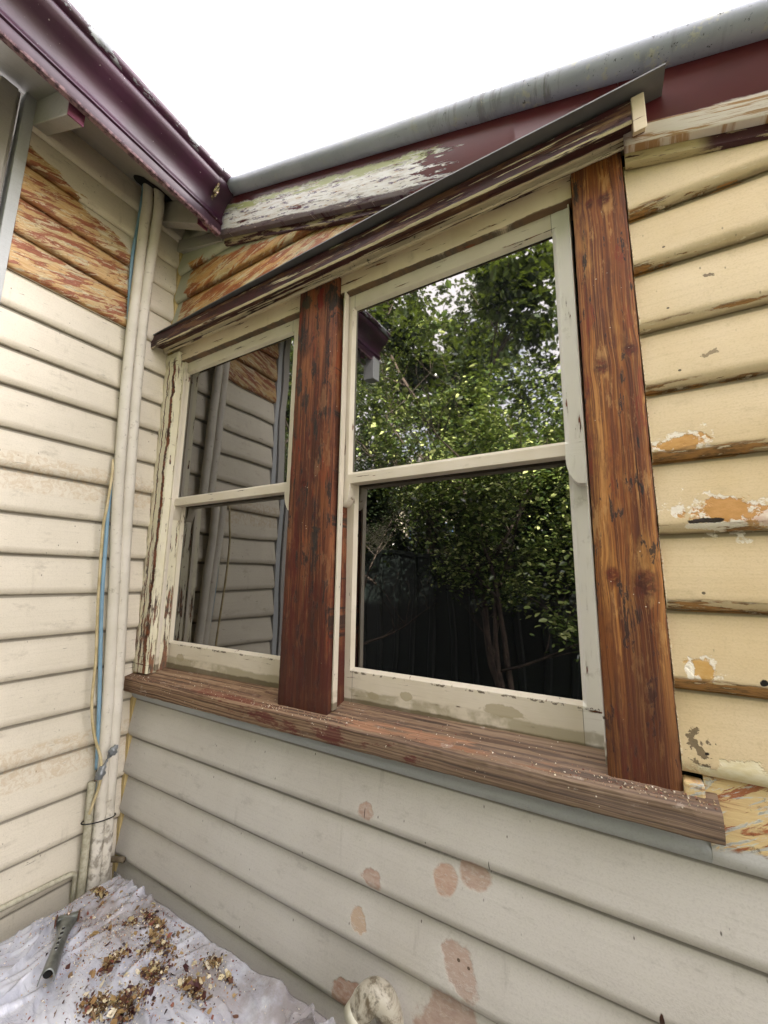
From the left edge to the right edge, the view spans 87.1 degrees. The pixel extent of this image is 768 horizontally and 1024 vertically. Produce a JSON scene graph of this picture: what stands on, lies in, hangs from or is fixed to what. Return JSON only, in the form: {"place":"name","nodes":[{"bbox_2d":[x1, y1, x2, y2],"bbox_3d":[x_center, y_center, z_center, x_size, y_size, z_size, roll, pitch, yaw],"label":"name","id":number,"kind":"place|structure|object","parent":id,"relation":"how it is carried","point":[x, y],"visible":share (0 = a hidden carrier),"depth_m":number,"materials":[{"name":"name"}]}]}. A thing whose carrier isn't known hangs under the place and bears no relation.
{"place":"outdoors","nodes":[
{"label":"outdoors","id":0,"kind":"place"},
{"bbox_2d":[69,0,753,175],"label":"sky","id":1,"kind":"structure","parent":0,"point":[257,83],"materials":[{"name":"white"}]},
{"label":"ground","id":2,"kind":"structure","parent":0,"visible":0},
{"bbox_2d":[0,0,767,1023],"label":"weatherboard house","id":3,"kind":"structure","parent":2,"relation":"on","point":[454,418],"depth_m":1.10,"materials":[{"name":"beige paint"}]},
{"bbox_2d":[0,871,77,911],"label":"conduit","id":4,"kind":"object","parent":3,"relation":"attached to","point":[73,875],"visible":0.72,"depth_m":1.34,"materials":[{"name":"beige plastic"}]},
{"bbox_2d":[76,780,95,898],"bbox_3d":[-1.054,1.250,1.412,0.032,0.560,0.029,-5,-11,30],"label":"drain pipe","id":5,"kind":"object","parent":3,"relation":"attached to","point":[85,853],"visible":0.65,"depth_m":1.42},
{"bbox_2d":[88,459,113,814],"bbox_3d":[-1.053,0.431,1.514,0.048,1.293,0.098,-7,-12,41],"label":"beige cable","id":6,"kind":"object","parent":3,"relation":"attached to","point":[96,638],"visible":1,"depth_m":1.48,"materials":[{"name":"beige plastic"}]},
{"bbox_2d":[94,744,117,780],"bbox_3d":[-1.003,0.905,1.461,0.065,0.112,0.035,4,-10,-18],"label":"taped cable end","id":7,"kind":"object","parent":6,"relation":"attached to","point":[101,771],"visible":1,"depth_m":1.45,"materials":[{"name":"silver plastic"}]},
{"bbox_2d":[94,184,142,790],"bbox_3d":[-1.059,-0.181,1.616,0.036,2.551,0.108,-5,-11,30],"label":"blue cable","id":8,"kind":"object","parent":3,"relation":"hanging from","point":[100,645],"visible":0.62,"depth_m":1.54,"materials":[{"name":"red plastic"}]},
{"bbox_2d":[111,856,125,863],"bbox_3d":[-0.984,1.278,1.483,0.076,0.029,0.021,-2,-10,15],"label":"rusty pipe stub","id":9,"kind":"object","parent":3,"relation":"attached to","point":[118,859],"visible":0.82,"depth_m":1.48,"materials":[{"name":"metal"}]},
{"bbox_2d":[86,183,152,891],"bbox_3d":[-1.036,0.032,1.584,0.064,3.022,0.149,-5,-11,30],"label":"insulated pipe","id":10,"kind":"object","parent":3,"relation":"attached to","point":[98,829],"visible":0.85,"depth_m":1.57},
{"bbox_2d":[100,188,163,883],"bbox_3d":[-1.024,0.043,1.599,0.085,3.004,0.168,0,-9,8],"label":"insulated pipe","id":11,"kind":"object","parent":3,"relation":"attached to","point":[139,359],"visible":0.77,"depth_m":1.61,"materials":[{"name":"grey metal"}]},
{"bbox_2d":[80,813,115,824],"bbox_3d":[-1.031,1.109,1.460,0.056,0.020,0.116,-5,-11,30],"label":"cable tie","id":12,"kind":"object","parent":11,"relation":"attached to","point":[98,821],"visible":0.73,"depth_m":1.43,"materials":[{"name":"black plastic"}]},
{"bbox_2d":[166,318,298,687],"bbox_3d":[-0.598,-0.042,1.602,0.718,1.328,0.088,-5,-11,30],"label":"window","id":13,"kind":"structure","parent":3,"relation":"in","point":[231,504],"depth_m":1.57,"materials":[{"name":"glass"}]},
{"bbox_2d":[344,976,403,1023],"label":"drain elbow","id":14,"kind":"object","parent":3,"relation":"attached to","point":[372,998],"visible":1,"depth_m":0.88,"materials":[{"name":"white plastic"}]},
{"bbox_2d":[130,674,716,808],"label":"paint crumbs","id":15,"kind":"object","parent":3,"relation":"on","point":[646,787],"visible":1,"depth_m":0.85,"materials":[{"name":"beige paint"}]},
{"bbox_2d":[123,63,725,846],"bbox_3d":[-0.197,-0.114,1.273,1.895,1.534,0.207,-5,-11,30],"label":"window frame","id":16,"kind":"structure","parent":3,"relation":"in","point":[526,180],"depth_m":1.03,"materials":[{"name":"red wood"}]},
{"bbox_2d":[343,208,604,749],"bbox_3d":[0.184,-0.105,1.150,0.707,1.328,0.088,-5,-11,30],"label":"window","id":17,"kind":"structure","parent":3,"relation":"in","point":[470,587],"depth_m":1.09,"materials":[{"name":"glass"}]},
{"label":"path","id":18,"kind":"structure","parent":0,"visible":0},
{"bbox_2d":[0,871,335,1023],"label":"cloth","id":19,"kind":"object","parent":18,"relation":"on","point":[276,997],"visible":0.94,"depth_m":1.06,"materials":[{"name":"plastic"}]},
{"bbox_2d":[37,905,80,986],"bbox_3d":[-0.896,1.185,1.115,0.058,0.024,0.236,5,-10,-25],"label":"paint scraper","id":20,"kind":"object","parent":19,"relation":"on","point":[64,924],"visible":1,"depth_m":1.11,"materials":[{"name":"grey metal"}]},
{"bbox_2d":[64,986,123,1023],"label":"paint scrapings","id":21,"kind":"object","parent":19,"relation":"on","point":[93,1007],"visible":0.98,"depth_m":0.98,"materials":[{"name":"brown paint"}]},
{"bbox_2d":[90,885,109,901],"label":"paint scrapings","id":22,"kind":"object","parent":19,"relation":"on","point":[101,891],"visible":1,"depth_m":1.34,"materials":[{"name":"beige paint"}]},
{"bbox_2d":[82,945,131,980],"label":"paint scrapings","id":23,"kind":"object","parent":19,"relation":"on","point":[107,968],"visible":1,"depth_m":1.09,"materials":[{"name":"brown paint"}]},
{"bbox_2d":[75,980,155,1023],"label":"paint scrapings","id":24,"kind":"object","parent":19,"relation":"on","point":[126,999],"visible":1,"depth_m":0.98,"materials":[{"name":"brown paint"}]},
{"bbox_2d":[0,890,238,1023],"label":"paint scrapings","id":25,"kind":"object","parent":19,"relation":"on","point":[185,967],"visible":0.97,"depth_m":1.11,"materials":[{"name":"brown paint"}]},
{"bbox_2d":[124,916,139,927],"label":"paint scrapings","id":26,"kind":"object","parent":19,"relation":"on","point":[132,919],"visible":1,"depth_m":1.21,"materials":[{"name":"beige paint"}]},
{"bbox_2d":[0,878,299,1023],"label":"paint dust","id":27,"kind":"object","parent":19,"relation":"on","point":[88,937],"visible":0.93,"depth_m":1.12,"materials":[{"name":"beige paint"}]},
{"bbox_2d":[135,957,176,986],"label":"paint scrapings","id":28,"kind":"object","parent":19,"relation":"on","point":[156,968],"visible":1,"depth_m":1.07,"materials":[{"name":"brown paint"}]},
{"bbox_2d":[138,908,175,936],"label":"paint scrapings","id":29,"kind":"object","parent":19,"relation":"on","point":[152,919],"visible":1,"depth_m":1.23,"materials":[{"name":"beige paint"}]},
{"bbox_2d":[132,923,182,969],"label":"paint scrapings","id":30,"kind":"object","parent":19,"relation":"on","point":[154,935],"visible":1,"depth_m":1.15,"materials":[{"name":"beige paint"}]},
{"bbox_2d":[168,972,215,1004],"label":"paint scrapings","id":31,"kind":"object","parent":19,"relation":"on","point":[189,983],"visible":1,"depth_m":1.03,"materials":[{"name":"brown paint"}]},
{"bbox_2d":[195,952,224,978],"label":"paint scrapings","id":32,"kind":"object","parent":19,"relation":"on","point":[213,960],"visible":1,"depth_m":1.10,"materials":[{"name":"beige paint"}]},
{"bbox_2d":[215,968,240,995],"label":"paint scrapings","id":33,"kind":"object","parent":19,"relation":"on","point":[229,976],"visible":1,"depth_m":1.05,"materials":[{"name":"beige paint"}]}
]}

